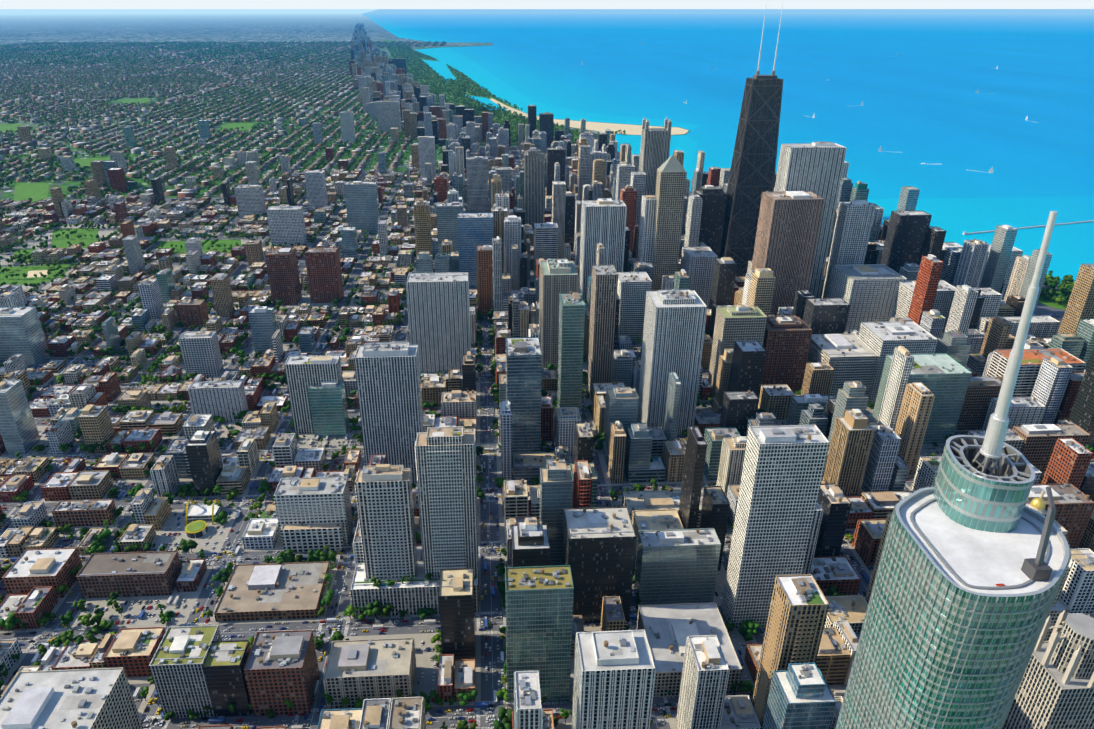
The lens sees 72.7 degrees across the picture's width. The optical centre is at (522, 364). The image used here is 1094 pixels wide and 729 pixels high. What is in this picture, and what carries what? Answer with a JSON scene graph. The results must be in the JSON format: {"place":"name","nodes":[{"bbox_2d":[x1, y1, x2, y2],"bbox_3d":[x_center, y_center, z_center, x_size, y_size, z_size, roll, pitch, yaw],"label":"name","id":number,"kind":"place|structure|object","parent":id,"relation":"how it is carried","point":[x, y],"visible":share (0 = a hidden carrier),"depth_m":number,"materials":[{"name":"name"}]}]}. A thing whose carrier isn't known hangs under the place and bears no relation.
{"place":"outdoors","nodes":[
{"label":"outdoors","id":0,"kind":"place"},
{"bbox_2d":[0,123,22,132],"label":"lawn","id":1,"kind":"structure","parent":0,"point":[8,127],"depth_m":3094.71,"materials":[{"name":"green plant"}]},
{"bbox_2d":[13,249,35,261],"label":"lawn","id":2,"kind":"structure","parent":0,"point":[21,251],"depth_m":1519.85,"materials":[{"name":"green plant"}]},
{"bbox_2d":[14,182,48,201],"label":"lawn","id":3,"kind":"structure","parent":0,"point":[36,192],"depth_m":2021.98,"materials":[{"name":"green plant"}]},
{"bbox_2d":[0,264,69,284],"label":"lawn","id":4,"kind":"structure","parent":0,"point":[20,279],"depth_m":1400.15,"materials":[{"name":"green plant"}]},
{"bbox_2d":[27,270,47,277],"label":"baseball infield","id":5,"kind":"object","parent":4,"relation":"on","point":[32,273],"visible":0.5,"depth_m":1400.06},
{"bbox_2d":[51,228,97,247],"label":"lawn","id":6,"kind":"structure","parent":0,"point":[60,241],"depth_m":1618.70,"materials":[{"name":"green plant"}]},
{"bbox_2d":[74,157,110,166],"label":"lawn","id":7,"kind":"structure","parent":0,"point":[84,161],"depth_m":2429.98,"materials":[{"name":"green plant"}]},
{"bbox_2d":[119,98,149,104],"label":"lawn","id":8,"kind":"structure","parent":0,"point":[141,100],"depth_m":3987.09,"materials":[{"name":"green plant"}]},
{"bbox_2d":[158,239,240,252],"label":"lawn","id":9,"kind":"structure","parent":0,"point":[178,249],"depth_m":1564.43,"materials":[{"name":"green plant"}]},
{"bbox_2d":[220,122,254,130],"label":"lawn","id":10,"kind":"structure","parent":0,"point":[246,126],"depth_m":3146.88,"materials":[{"name":"green plant"}]},
{"bbox_2d":[0,9,881,225],"bbox_3d":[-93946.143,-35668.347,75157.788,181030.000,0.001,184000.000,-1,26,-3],"label":"ground","id":11,"kind":"structure","parent":0,"point":[20,26],"depth_m":13045.15,"materials":[{"name":"grey"}]},
{"bbox_2d":[0,63,420,146],"bbox_3d":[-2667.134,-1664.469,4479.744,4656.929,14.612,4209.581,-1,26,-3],"label":"residential trees","id":12,"kind":"object","parent":11,"relation":"on","point":[144,79],"visible":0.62,"depth_m":4111.14,"materials":[{"name":"green plant"}]},
{"bbox_2d":[0,40,444,64],"bbox_3d":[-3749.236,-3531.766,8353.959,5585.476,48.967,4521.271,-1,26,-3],"label":"residential trees","id":13,"kind":"object","parent":11,"relation":"on","point":[215,51],"visible":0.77,"depth_m":7955.26,"materials":[{"name":"green plant"}]},
{"bbox_2d":[0,141,444,198],"bbox_3d":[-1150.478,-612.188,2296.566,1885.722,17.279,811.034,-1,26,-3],"label":"residential trees","id":14,"kind":"object","parent":11,"relation":"on","point":[80,193],"visible":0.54,"depth_m":2344.62,"materials":[{"name":"green plant"}]},
{"bbox_2d":[0,41,446,198],"bbox_3d":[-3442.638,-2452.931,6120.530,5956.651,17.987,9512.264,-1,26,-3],"label":"houses","id":15,"kind":"structure","parent":11,"relation":"on","point":[6,149],"depth_m":3419.59,"materials":[{"name":"grey"}]},
{"bbox_2d":[423,60,456,80],"bbox_3d":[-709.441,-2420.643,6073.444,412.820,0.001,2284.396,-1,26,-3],"label":"lagoon water","id":16,"kind":"structure","parent":11,"relation":"on","point":[441,68],"depth_m":6056.23,"materials":[{"name":"blue liquid"}]},
{"bbox_2d":[465,95,506,110],"bbox_3d":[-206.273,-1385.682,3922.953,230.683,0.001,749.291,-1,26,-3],"label":"lagoon water","id":17,"kind":"structure","parent":11,"relation":"on","point":[486,101],"depth_m":3944.35,"materials":[{"name":"blue liquid"}]},
{"bbox_2d":[382,39,625,147],"bbox_3d":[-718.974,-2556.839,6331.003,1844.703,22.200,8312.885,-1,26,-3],"label":"lincoln park trees","id":18,"kind":"object","parent":11,"relation":"on","point":[410,51],"visible":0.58,"depth_m":4366.15,"materials":[{"name":"green plant"}]},
{"bbox_2d":[490,98,538,119],"bbox_3d":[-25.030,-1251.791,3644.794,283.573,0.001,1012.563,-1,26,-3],"label":"beach","id":19,"kind":"structure","parent":11,"relation":"on","point":[510,108],"depth_m":3637.06,"materials":[{"name":"beige sand"}]},
{"bbox_2d":[0,95,1074,307],"bbox_3d":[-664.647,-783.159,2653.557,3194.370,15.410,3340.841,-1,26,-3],"label":"avenue trees","id":20,"kind":"object","parent":11,"relation":"on","point":[1064,285],"visible":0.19,"depth_m":1573.17,"materials":[{"name":"green plant"}]},
{"bbox_2d":[0,23,1093,728],"bbox_3d":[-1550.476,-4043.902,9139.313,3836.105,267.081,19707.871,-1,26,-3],"label":"city buildings","id":21,"kind":"structure","parent":11,"relation":"on","point":[916,307],"depth_m":808.16,"materials":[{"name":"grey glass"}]},
{"bbox_2d":[554,119,688,134],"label":"beach","id":22,"kind":"structure","parent":11,"relation":"on","point":[628,128],"depth_m":3094.37,"materials":[{"name":"beige sand"}]},
{"bbox_2d":[615,135,632,143],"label":"lagoon water","id":23,"kind":"structure","parent":11,"relation":"on","point":[620,139],"depth_m":2814.28,"materials":[{"name":"blue liquid"}]},
{"bbox_2d":[720,4,783,276],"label":"skyscraper","id":24,"kind":"structure","parent":11,"relation":"on","point":[752,173],"depth_m":1300.86,"materials":[{"name":"black glass"}]},
{"bbox_2d":[835,211,1070,728],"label":"skyscraper","id":25,"kind":"structure","parent":11,"relation":"on","point":[974,562],"depth_m":148.51,"materials":[{"name":"glass"}]},
{"bbox_2d":[0,146,1070,728],"bbox_3d":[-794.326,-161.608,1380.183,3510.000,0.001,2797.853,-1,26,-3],"label":"road","id":26,"kind":"structure","parent":0,"point":[490,604],"depth_m":678.32,"materials":[{"name":"grey asphalt"}]},
{"bbox_2d":[0,292,1093,728],"bbox_3d":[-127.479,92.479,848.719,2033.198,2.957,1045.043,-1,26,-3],"label":"cars","id":27,"kind":"object","parent":26,"relation":"on","point":[338,620],"visible":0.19,"depth_m":683.21,"materials":[{"name":"paint"}]},
{"bbox_2d":[0,147,1093,728],"bbox_3d":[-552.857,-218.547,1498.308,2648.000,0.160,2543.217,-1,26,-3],"label":"pavement","id":28,"kind":"structure","parent":0,"point":[424,663],"depth_m":721.33,"materials":[{"name":"concrete"}]},
{"bbox_2d":[0,283,1093,728],"bbox_3d":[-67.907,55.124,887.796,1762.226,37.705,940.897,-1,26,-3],"label":"street trees","id":29,"kind":"object","parent":28,"relation":"on","point":[66,637],"visible":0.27,"depth_m":742.35,"materials":[{"name":"green plant"}]},
{"bbox_2d":[0,0,1093,8],"label":"sky","id":30,"kind":"structure","parent":0,"point":[4,4],"materials":[{"name":"white"}]},
{"bbox_2d":[415,47,700,130],"bbox_3d":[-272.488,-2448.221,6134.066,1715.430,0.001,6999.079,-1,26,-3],"label":"water shallows","id":31,"kind":"structure","parent":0,"point":[483,77],"depth_m":4177.62,"materials":[{"name":"blue liquid"}]},
{"bbox_2d":[362,9,1093,284],"bbox_3d":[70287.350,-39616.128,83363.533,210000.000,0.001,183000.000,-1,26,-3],"label":"lake water","id":32,"kind":"structure","parent":0,"point":[921,99],"depth_m":4887.16,"materials":[{"name":"blue liquid"}]},
{"bbox_2d":[572,41,1093,234],"bbox_3d":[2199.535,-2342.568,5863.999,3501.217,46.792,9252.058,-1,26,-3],"label":"boats","id":33,"kind":"object","parent":32,"relation":"in","point":[990,170],"visible":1,"depth_m":1734.95,"materials":[{"name":"fabric"}]},
{"bbox_2d":[616,134,883,225],"bbox_3d":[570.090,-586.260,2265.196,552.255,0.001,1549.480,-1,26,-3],"label":"shallow water","id":34,"kind":"structure","parent":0,"point":[686,145],"depth_m":2662.64,"materials":[{"name":"blue liquid"}]},
{"bbox_2d":[1038,290,1070,309],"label":"park lawn","id":35,"kind":"structure","parent":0,"point":[1052,303],"depth_m":1262.80,"materials":[{"name":"green plant"}]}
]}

